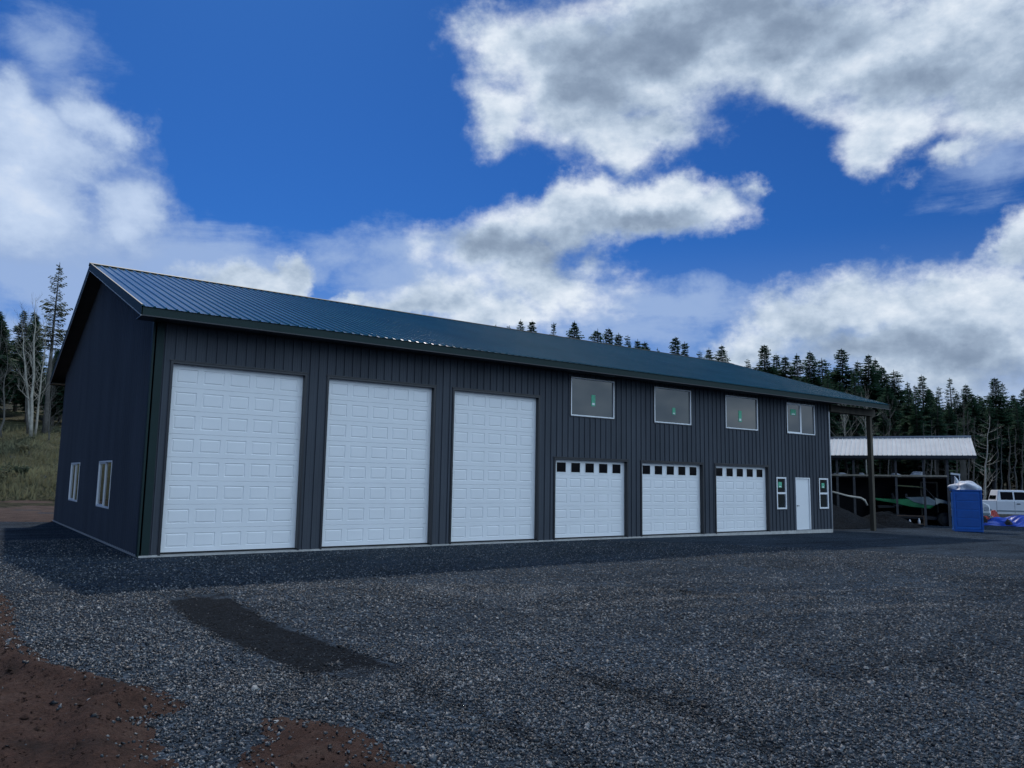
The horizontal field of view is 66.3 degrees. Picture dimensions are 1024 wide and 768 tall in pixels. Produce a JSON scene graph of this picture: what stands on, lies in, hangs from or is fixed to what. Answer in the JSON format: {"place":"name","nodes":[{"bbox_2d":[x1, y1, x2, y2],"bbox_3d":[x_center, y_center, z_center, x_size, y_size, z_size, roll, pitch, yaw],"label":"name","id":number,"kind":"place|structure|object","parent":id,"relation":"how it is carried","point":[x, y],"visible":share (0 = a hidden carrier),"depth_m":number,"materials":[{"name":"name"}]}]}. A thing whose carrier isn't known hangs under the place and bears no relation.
{"place":"outdoors","nodes":[
{"label":"outdoors","id":0,"kind":"place"},
{"bbox_2d":[0,500,53,521],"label":"dirt track","id":1,"kind":"structure","parent":0,"point":[24,514],"depth_m":34.59,"materials":[{"name":"brown soil"}]},
{"bbox_2d":[0,409,61,500],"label":"grassy slope","id":2,"kind":"structure","parent":0,"point":[14,418],"depth_m":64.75,"materials":[{"name":"green plant"}]},
{"bbox_2d":[0,464,11,479],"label":"shrub","id":3,"kind":"object","parent":2,"relation":"on","point":[2,473],"visible":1,"depth_m":46.66,"materials":[{"name":"green plant"}]},
{"bbox_2d":[0,462,14,476],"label":"shrub","id":4,"kind":"object","parent":2,"relation":"on","point":[9,463],"visible":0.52,"depth_m":48.30,"materials":[{"name":"green plant"}]},
{"bbox_2d":[13,465,31,475],"bbox_3d":[-30.861,5.447,49.267,0.975,0.738,0.924,-3,-8,29],"label":"shrub","id":5,"kind":"object","parent":2,"relation":"on","point":[26,468],"visible":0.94,"depth_m":49.24,"materials":[{"name":"green plant"}]},
{"bbox_2d":[17,444,31,452],"bbox_3d":[-36.948,4.854,59.289,1.172,0.924,1.115,6,-9,-36],"label":"shrub","id":6,"kind":"object","parent":2,"relation":"on","point":[21,446],"visible":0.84,"depth_m":59.06,"materials":[{"name":"green plant"}]},
{"bbox_2d":[0,593,413,767],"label":"dirt","id":7,"kind":"structure","parent":0,"point":[45,751],"depth_m":5.35,"materials":[{"name":"brown soil"}]},
{"bbox_2d":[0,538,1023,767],"bbox_3d":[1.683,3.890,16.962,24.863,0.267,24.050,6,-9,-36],"label":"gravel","id":8,"kind":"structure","parent":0,"point":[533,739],"depth_m":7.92,"materials":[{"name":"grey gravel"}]},
{"bbox_2d":[0,402,1023,767],"bbox_3d":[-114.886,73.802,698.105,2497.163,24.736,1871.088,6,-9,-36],"label":"ground","id":9,"kind":"structure","parent":0,"point":[1004,542],"depth_m":9.88,"materials":[{"name":"grey gravel"}]},
{"bbox_2d":[0,336,8,392],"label":"conifer","id":10,"kind":"object","parent":9,"relation":"on","point":[1,357],"visible":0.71,"depth_m":77.28,"materials":[{"name":"green plant"}]},
{"bbox_2d":[0,314,16,379],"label":"bare tree","id":11,"kind":"object","parent":9,"relation":"on","point":[4,349],"visible":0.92,"depth_m":69.39,"materials":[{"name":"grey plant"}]},
{"bbox_2d":[0,333,17,437],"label":"bare tree","id":12,"kind":"object","parent":9,"relation":"on","point":[3,404],"visible":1,"depth_m":66.53,"materials":[{"name":"grey plant"}]},
{"bbox_2d":[0,321,18,405],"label":"conifer","id":13,"kind":"object","parent":9,"relation":"on","point":[10,350],"visible":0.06,"depth_m":81.59,"materials":[{"name":"green plant"}]},
{"bbox_2d":[0,315,22,408],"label":"conifer","id":14,"kind":"object","parent":9,"relation":"on","point":[4,364],"visible":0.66,"depth_m":78.21,"materials":[{"name":"green plant"}]},
{"bbox_2d":[7,310,30,410],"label":"conifer","id":15,"kind":"object","parent":9,"relation":"on","point":[16,329],"visible":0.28,"depth_m":90.35,"materials":[{"name":"green plant"}]},
{"bbox_2d":[2,315,47,421],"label":"conifer","id":16,"kind":"object","parent":9,"relation":"on","point":[20,395],"visible":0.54,"depth_m":79.56,"materials":[{"name":"plant"}]},
{"bbox_2d":[3,305,49,433],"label":"bare tree","id":17,"kind":"object","parent":9,"relation":"on","point":[27,429],"visible":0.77,"depth_m":69.83,"materials":[{"name":"grey plant"}]},
{"bbox_2d":[8,292,46,436],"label":"bare tree","id":18,"kind":"object","parent":9,"relation":"on","point":[30,408],"visible":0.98,"depth_m":68.52,"materials":[{"name":"grey plant"}]},
{"bbox_2d":[12,320,47,389],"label":"conifer","id":19,"kind":"object","parent":9,"relation":"on","point":[29,356],"visible":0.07,"depth_m":83.61,"materials":[{"name":"green plant"}]},
{"bbox_2d":[25,310,56,435],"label":"bare tree","id":20,"kind":"object","parent":9,"relation":"on","point":[37,413],"visible":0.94,"depth_m":69.64,"materials":[{"name":"grey plant"}]},
{"bbox_2d":[36,386,60,439],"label":"bare tree","id":21,"kind":"object","parent":9,"relation":"on","point":[49,421],"visible":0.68,"depth_m":67.27,"materials":[{"name":"grey plant"}]},
{"bbox_2d":[39,349,63,425],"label":"conifer","id":22,"kind":"object","parent":9,"relation":"on","point":[53,410],"visible":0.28,"depth_m":78.74,"materials":[{"name":"green plant"}]},
{"bbox_2d":[35,264,72,433],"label":"conifer","id":23,"kind":"object","parent":9,"relation":"on","point":[57,308],"visible":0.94,"depth_m":72.27,"materials":[{"name":"green plant"}]},
{"bbox_2d":[50,386,64,413],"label":"conifer","id":24,"kind":"object","parent":9,"relation":"on","point":[60,405],"visible":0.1,"depth_m":78.37,"materials":[{"name":"green plant"}]},
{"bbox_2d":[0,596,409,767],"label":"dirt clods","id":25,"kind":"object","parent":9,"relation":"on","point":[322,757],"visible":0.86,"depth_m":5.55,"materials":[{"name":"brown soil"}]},
{"bbox_2d":[50,263,889,557],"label":"metal building","id":26,"kind":"structure","parent":9,"relation":"on","point":[201,417],"depth_m":22.20,"materials":[{"name":"grey metal"}]},
{"bbox_2d":[68,462,79,501],"bbox_3d":[-14.433,3.231,25.906,0.090,1.260,2.047,6,-9,-36],"label":"window","id":27,"kind":"structure","parent":26,"relation":"in","point":[75,467],"depth_m":25.93,"materials":[{"name":"white plastic"}]},
{"bbox_2d":[95,460,111,508],"bbox_3d":[-11.052,2.719,21.294,0.090,1.260,2.037,6,-9,-36],"label":"window","id":28,"kind":"structure","parent":26,"relation":"in","point":[105,467],"depth_m":21.30,"materials":[{"name":"white plastic"}]},
{"bbox_2d":[157,359,308,555],"bbox_3d":[-6.495,1.750,18.464,3.271,4.364,0.202,6,-9,-36],"label":"garage door","id":29,"kind":"structure","parent":26,"relation":"in","point":[234,451],"depth_m":18.48,"materials":[{"name":"metal"}]},
{"bbox_2d":[319,374,436,549],"bbox_3d":[-3.482,2.070,20.638,3.251,4.364,0.202,6,-9,-36],"label":"garage door","id":30,"kind":"structure","parent":26,"relation":"in","point":[379,438],"depth_m":20.68,"materials":[{"name":"metal"}]},
{"bbox_2d":[449,387,540,543],"bbox_3d":[-0.481,2.388,22.802,3.176,4.364,0.202,6,-9,-36],"label":"garage door","id":31,"kind":"structure","parent":26,"relation":"in","point":[495,435],"depth_m":22.86,"materials":[{"name":"metal"}]},
{"bbox_2d":[553,456,628,539],"bbox_3d":[2.498,3.617,24.850,3.203,2.527,0.202,6,-9,-36],"label":"garage door","id":32,"kind":"structure","parent":26,"relation":"in","point":[590,495],"depth_m":24.92,"materials":[{"name":"metal"}]},
{"bbox_2d":[571,377,613,418],"bbox_3d":[2.585,0.458,25.222,1.860,1.230,0.090,6,-9,-36],"label":"window","id":33,"kind":"structure","parent":26,"relation":"in","point":[589,397],"depth_m":25.21,"materials":[{"name":"grey glass"}]},
{"bbox_2d":[640,460,704,536],"bbox_3d":[5.512,3.937,27.024,3.202,2.527,0.202,6,-9,-36],"label":"garage door","id":34,"kind":"structure","parent":26,"relation":"in","point":[671,492],"depth_m":27.11,"materials":[{"name":"metal"}]},
{"bbox_2d":[654,386,690,424],"bbox_3d":[5.601,0.777,27.398,1.855,1.230,0.090,6,-9,-36],"label":"window","id":35,"kind":"structure","parent":26,"relation":"in","point":[672,406],"depth_m":27.40,"materials":[{"name":"grey glass"}]},
{"bbox_2d":[725,395,757,430],"bbox_3d":[8.653,1.101,29.600,1.900,1.230,0.090,6,-9,-36],"label":"window","id":36,"kind":"structure","parent":26,"relation":"in","point":[741,412],"depth_m":29.62,"materials":[{"name":"grey glass"}]},
{"bbox_2d":[714,463,770,533],"bbox_3d":[8.564,4.261,29.225,3.229,2.527,0.202,6,-9,-36],"label":"garage door","id":37,"kind":"structure","parent":26,"relation":"in","point":[742,491],"depth_m":29.34,"materials":[{"name":"metal"}]},
{"bbox_2d":[777,477,786,508],"bbox_3d":[10.498,4.260,30.601,0.630,1.239,0.090,6,-9,-36],"label":"window","id":38,"kind":"structure","parent":26,"relation":"in","point":[781,481],"depth_m":30.62,"materials":[{"name":"white plastic"}]},
{"bbox_2d":[787,402,814,434],"bbox_3d":[11.692,1.423,31.791,1.900,1.230,0.090,6,-9,-36],"label":"window","id":39,"kind":"structure","parent":26,"relation":"in","point":[800,417],"depth_m":31.78,"materials":[{"name":"grey glass"}]},
{"bbox_2d":[795,478,811,529],"bbox_3d":[11.626,4.793,31.378,0.970,2.069,0.156,6,-9,-36],"label":"entry door","id":40,"kind":"structure","parent":26,"relation":"in","point":[802,485],"depth_m":31.39,"materials":[{"name":"white plastic"}]},
{"bbox_2d":[819,478,828,508],"bbox_3d":[12.805,4.504,32.265,0.660,1.239,0.090,6,-9,-36],"label":"window","id":41,"kind":"structure","parent":26,"relation":"in","point":[823,482],"depth_m":32.28,"materials":[{"name":"white plastic"}]},
{"bbox_2d":[566,320,584,338],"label":"conifer","id":42,"kind":"object","parent":9,"relation":"on","point":[574,333],"visible":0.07,"depth_m":115.33,"materials":[{"name":"green plant"}]},
{"bbox_2d":[588,328,604,342],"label":"conifer","id":43,"kind":"object","parent":9,"relation":"on","point":[597,335],"visible":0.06,"depth_m":115.95,"materials":[{"name":"green plant"}]},
{"bbox_2d":[602,328,615,343],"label":"conifer","id":44,"kind":"object","parent":9,"relation":"on","point":[607,339],"visible":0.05,"depth_m":112.69,"materials":[{"name":"green plant"}]},
{"bbox_2d":[613,332,622,345],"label":"conifer","id":45,"kind":"object","parent":9,"relation":"on","point":[618,340],"visible":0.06,"depth_m":116.54,"materials":[{"name":"green plant"}]},
{"bbox_2d":[668,337,680,354],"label":"conifer","id":46,"kind":"object","parent":9,"relation":"on","point":[677,347],"visible":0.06,"depth_m":110.01,"materials":[{"name":"green plant"}]},
{"bbox_2d":[680,343,689,355],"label":"conifer","id":47,"kind":"object","parent":9,"relation":"on","point":[684,346],"visible":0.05,"depth_m":111.69,"materials":[{"name":"green plant"}]},
{"bbox_2d":[713,345,730,362],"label":"conifer","id":48,"kind":"object","parent":9,"relation":"on","point":[721,353],"visible":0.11,"depth_m":105.41,"materials":[{"name":"green plant"}]},
{"bbox_2d":[753,345,780,375],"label":"conifer","id":49,"kind":"object","parent":9,"relation":"on","point":[768,368],"visible":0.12,"depth_m":99.86,"materials":[{"name":"green plant"}]},
{"bbox_2d":[771,355,783,371],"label":"conifer","id":50,"kind":"object","parent":9,"relation":"on","point":[776,359],"visible":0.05,"depth_m":102.39,"materials":[{"name":"green plant"}]},
{"bbox_2d":[773,356,796,378],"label":"conifer","id":51,"kind":"object","parent":9,"relation":"on","point":[786,364],"visible":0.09,"depth_m":99.85,"materials":[{"name":"green plant"}]},
{"bbox_2d":[788,354,804,381],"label":"conifer","id":52,"kind":"object","parent":9,"relation":"on","point":[799,369],"visible":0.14,"depth_m":97.56,"materials":[{"name":"green plant"}]},
{"bbox_2d":[795,350,839,431],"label":"conifer","id":53,"kind":"object","parent":9,"relation":"on","point":[809,371],"visible":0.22,"depth_m":95.01,"materials":[{"name":"green plant"}]},
{"bbox_2d":[811,360,847,405],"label":"conifer","id":54,"kind":"object","parent":9,"relation":"on","point":[823,370],"visible":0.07,"depth_m":96.46,"materials":[{"name":"green plant"}]},
{"bbox_2d":[823,374,844,473],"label":"conifer","id":55,"kind":"object","parent":9,"relation":"on","point":[835,428],"visible":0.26,"depth_m":79.73,"materials":[{"name":"green plant"}]},
{"bbox_2d":[823,348,876,421],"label":"conifer","id":56,"kind":"object","parent":9,"relation":"on","point":[836,375],"visible":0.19,"depth_m":89.94,"materials":[{"name":"green plant"}]},
{"bbox_2d":[830,382,874,473],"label":"conifer","id":57,"kind":"object","parent":9,"relation":"on","point":[837,416],"visible":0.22,"depth_m":84.36,"materials":[{"name":"green plant"}]},
{"bbox_2d":[834,372,879,473],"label":"conifer","id":58,"kind":"object","parent":9,"relation":"on","point":[857,432],"visible":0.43,"depth_m":76.53,"materials":[{"name":"green plant"}]},
{"bbox_2d":[852,360,865,388],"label":"conifer","id":59,"kind":"object","parent":9,"relation":"on","point":[856,369],"visible":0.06,"depth_m":92.17,"materials":[{"name":"green plant"}]},
{"bbox_2d":[832,504,888,528],"bbox_3d":[14.328,6.487,39.367,9.890,2.006,9.890,6,-9,-36],"label":"gravel heap","id":60,"kind":"object","parent":9,"relation":"on","point":[844,518],"visible":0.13,"depth_m":36.51,"materials":[{"name":"grey gravel"}]},
{"bbox_2d":[832,491,867,505],"bbox_3d":[15.845,5.392,37.261,2.511,0.785,0.198,3,-7,-17],"label":"pipe","id":61,"kind":"object","parent":60,"relation":"on","point":[861,498],"visible":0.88,"depth_m":37.41,"materials":[{"name":"grey metal"}]},
{"bbox_2d":[843,385,880,473],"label":"conifer","id":62,"kind":"object","parent":9,"relation":"on","point":[873,424],"visible":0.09,"depth_m":84.76,"materials":[{"name":"green plant"}]},
{"bbox_2d":[843,355,888,470],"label":"conifer","id":63,"kind":"object","parent":9,"relation":"on","point":[867,382],"visible":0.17,"depth_m":88.54,"materials":[{"name":"green plant"}]},
{"bbox_2d":[867,360,901,431],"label":"conifer","id":64,"kind":"object","parent":9,"relation":"on","point":[875,362],"visible":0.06,"depth_m":90.29,"materials":[{"name":"green plant"}]},
{"bbox_2d":[878,365,896,409],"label":"conifer","id":65,"kind":"object","parent":9,"relation":"on","point":[886,377],"visible":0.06,"depth_m":91.75,"materials":[{"name":"green plant"}]},
{"bbox_2d":[874,397,905,474],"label":"conifer","id":66,"kind":"object","parent":9,"relation":"on","point":[884,465],"visible":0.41,"depth_m":78.21,"materials":[{"name":"green plant"}]},
{"bbox_2d":[863,511,923,527],"bbox_3d":[18.380,6.880,38.861,4.140,1.146,4.140,6,-9,-36],"label":"gravel heap","id":67,"kind":"object","parent":9,"relation":"on","point":[889,520],"visible":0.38,"depth_m":37.89,"materials":[{"name":"grey gravel"}]},
{"bbox_2d":[861,384,926,474],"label":"conifer","id":68,"kind":"object","parent":9,"relation":"on","point":[895,415],"visible":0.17,"depth_m":82.64,"materials":[{"name":"green plant"}]},
{"bbox_2d":[884,369,908,433],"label":"conifer","id":69,"kind":"object","parent":9,"relation":"on","point":[898,392],"visible":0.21,"depth_m":89.14,"materials":[{"name":"green plant"}]},
{"bbox_2d":[830,435,976,526],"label":"open shed","id":70,"kind":"structure","parent":9,"relation":"on","point":[961,449],"depth_m":42.05,"materials":[{"name":"white metal"}]},
{"bbox_2d":[894,388,926,476],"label":"conifer","id":71,"kind":"object","parent":9,"relation":"on","point":[905,424],"visible":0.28,"depth_m":78.84,"materials":[{"name":"green plant"}]},
{"bbox_2d":[875,485,951,525],"bbox_3d":[21.192,6.390,41.358,3.830,2.080,1.640,-2,-8,23],"label":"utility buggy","id":72,"kind":"object","parent":9,"relation":"on","point":[941,518],"visible":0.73,"depth_m":40.79,"materials":[{"name":"green plastic"}]},
{"bbox_2d":[906,497,935,505],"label":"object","id":73,"kind":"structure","parent":72,"relation":"in","point":[920,500],"depth_m":40.62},
{"bbox_2d":[901,386,934,474],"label":"conifer","id":74,"kind":"object","parent":9,"relation":"on","point":[916,421],"visible":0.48,"depth_m":76.37,"materials":[{"name":"green plant"}]},
{"bbox_2d":[906,376,940,474],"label":"conifer","id":75,"kind":"object","parent":9,"relation":"on","point":[925,408],"visible":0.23,"depth_m":85.10,"materials":[{"name":"green plant"}]},
{"bbox_2d":[917,396,958,479],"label":"conifer","id":76,"kind":"object","parent":9,"relation":"on","point":[941,462],"visible":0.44,"depth_m":74.05,"materials":[{"name":"green plant"}]},
{"bbox_2d":[930,386,946,423],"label":"conifer","id":77,"kind":"object","parent":9,"relation":"on","point":[938,393],"visible":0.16,"depth_m":88.23,"materials":[{"name":"green plant"}]},
{"bbox_2d":[940,379,963,435],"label":"conifer","id":78,"kind":"object","parent":9,"relation":"on","point":[950,401],"visible":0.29,"depth_m":83.19,"materials":[{"name":"green plant"}]},
{"bbox_2d":[929,403,976,484],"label":"conifer","id":79,"kind":"object","parent":9,"relation":"on","point":[946,417],"visible":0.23,"depth_m":75.84,"materials":[{"name":"green plant"}]},
{"bbox_2d":[948,401,972,473],"bbox_3d":[36.750,5.581,63.994,2.844,9.351,1.625,2,-7,-8],"label":"bare tree","id":80,"kind":"object","parent":9,"relation":"on","point":[963,434],"visible":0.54,"depth_m":63.99,"materials":[{"name":"grey plant"}]},
{"bbox_2d":[950,490,983,531],"bbox_3d":[20.476,5.697,35.308,1.159,1.840,1.159,-2,-8,24],"label":"portable toilet","id":81,"kind":"object","parent":9,"relation":"on","point":[967,510],"visible":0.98,"depth_m":34.81,"materials":[{"name":"blue plastic"}]},
{"bbox_2d":[954,385,981,434],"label":"conifer","id":82,"kind":"object","parent":9,"relation":"on","point":[963,395],"visible":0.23,"depth_m":82.48,"materials":[{"name":"green plant"}]},
{"bbox_2d":[949,407,995,483],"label":"conifer","id":83,"kind":"object","parent":9,"relation":"on","point":[977,471],"visible":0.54,"depth_m":69.84,"materials":[{"name":"green plant"}]},
{"bbox_2d":[969,418,982,481],"bbox_3d":[36.364,6.311,61.990,1.777,7.540,1.833,4,-8,-23],"label":"bare tree","id":84,"kind":"object","parent":9,"relation":"on","point":[973,467],"visible":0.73,"depth_m":61.82,"materials":[{"name":"grey plant"}]},
{"bbox_2d":[959,393,1005,485],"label":"conifer","id":85,"kind":"object","parent":9,"relation":"on","point":[975,410],"visible":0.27,"depth_m":76.90,"materials":[{"name":"green plant"}]},
{"bbox_2d":[971,413,998,499],"bbox_3d":[34.168,5.823,56.233,2.551,7.321,3.405,-1,-7,14],"label":"bare tree","id":86,"kind":"object","parent":9,"relation":"on","point":[985,487],"visible":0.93,"depth_m":56.22,"materials":[{"name":"grey plant"}]},
{"bbox_2d":[983,503,992,522],"bbox_3d":[25.105,7.064,42.644,1.720,1.250,1.240,-3,-8,26],"label":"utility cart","id":87,"kind":"object","parent":9,"relation":"on","point":[986,510],"visible":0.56,"depth_m":41.88,"materials":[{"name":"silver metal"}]},
{"bbox_2d":[973,410,1007,499],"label":"conifer","id":88,"kind":"object","parent":9,"relation":"on","point":[987,483],"visible":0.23,"depth_m":75.64,"materials":[{"name":"green plant"}]},
{"bbox_2d":[977,396,1012,489],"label":"conifer","id":89,"kind":"object","parent":9,"relation":"on","point":[992,442],"visible":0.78,"depth_m":72.10,"materials":[{"name":"green plant"}]},
{"bbox_2d":[989,423,1002,489],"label":"bare tree","id":90,"kind":"object","parent":9,"relation":"on","point":[995,478],"visible":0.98,"depth_m":67.52,"materials":[{"name":"grey plant"}]},
{"bbox_2d":[975,377,1023,489],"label":"conifer","id":91,"kind":"object","parent":9,"relation":"on","point":[1005,423],"visible":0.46,"depth_m":76.15,"materials":[{"name":"green plant"}]},
{"bbox_2d":[996,437,1007,489],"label":"bare tree","id":92,"kind":"object","parent":9,"relation":"on","point":[1001,464],"visible":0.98,"depth_m":67.13,"materials":[{"name":"grey plant"}]},
{"bbox_2d":[982,490,1023,514],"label":"pickup truck","id":93,"kind":"object","parent":9,"relation":"on","point":[1005,502],"visible":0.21,"depth_m":46.69,"materials":[{"name":"metal"}]},
{"bbox_2d":[984,515,1023,526],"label":"tarp","id":94,"kind":"object","parent":9,"relation":"on","point":[1017,520],"visible":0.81,"depth_m":41.66,"materials":[{"name":"blue plastic"}]},
{"bbox_2d":[997,382,1016,489],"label":"conifer","id":95,"kind":"object","parent":9,"relation":"on","point":[1007,486],"visible":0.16,"depth_m":78.75,"materials":[{"name":"green plant"}]},
{"bbox_2d":[1004,427,1016,489],"bbox_3d":[39.406,6.637,61.652,0.947,6.825,1.078,-5,-9,42],"label":"bare tree","id":96,"kind":"object","parent":9,"relation":"on","point":[1009,478],"visible":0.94,"depth_m":61.63,"materials":[{"name":"grey plant"}]},
{"bbox_2d":[1003,400,1023,489],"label":"conifer","id":97,"kind":"object","parent":9,"relation":"on","point":[1018,431],"visible":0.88,"depth_m":70.96,"materials":[{"name":"green plant"}]},
{"bbox_2d":[1007,429,1019,489],"bbox_3d":[39.336,6.637,61.210,1.158,6.721,0.894,3,-7,-14],"label":"bare tree","id":98,"kind":"object","parent":9,"relation":"on","point":[1015,480],"visible":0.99,"depth_m":61.27,"materials":[{"name":"grey plant"}]},
{"bbox_2d":[1005,395,1023,483],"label":"conifer","id":99,"kind":"object","parent":9,"relation":"on","point":[1011,399],"visible":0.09,"depth_m":81.10,"materials":[{"name":"green plant"}]},
{"bbox_2d":[1006,390,1023,489],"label":"conifer","id":100,"kind":"object","parent":9,"relation":"on","point":[1021,399],"visible":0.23,"depth_m":77.28,"materials":[{"name":"green plant"}]},
{"bbox_2d":[1016,428,1023,489],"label":"bare tree","id":101,"kind":"object","parent":9,"relation":"on","point":[1022,474],"visible":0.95,"depth_m":66.07,"materials":[{"name":"grey plant"}]},
{"bbox_2d":[0,0,1023,410],"label":"sky","id":102,"kind":"structure","parent":0,"point":[790,178],"materials":[{"name":"blue"}]},
{"bbox_2d":[830,392,858,473],"bbox_3d":[27.101,5.315,64.419,3.249,9.944,2.919,6,-9,-36],"label":"conifer","id":103,"kind":"object","parent":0,"point":[845,425],"visible":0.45,"depth_m":64.47,"materials":[{"name":"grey plant"}]},
{"bbox_2d":[854,390,888,471],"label":"conifer","id":104,"kind":"object","parent":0,"point":[865,426],"visible":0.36,"depth_m":65.63,"materials":[{"name":"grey plant"}]},
{"bbox_2d":[876,396,905,474],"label":"conifer","id":105,"kind":"object","parent":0,"point":[889,421],"visible":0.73,"depth_m":65.88,"materials":[{"name":"green plant"}]},
{"bbox_2d":[948,476,981,489],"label":"roof","id":106,"kind":"structure","parent":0,"point":[964,485],"depth_m":35.13,"materials":[{"name":"white plastic"}]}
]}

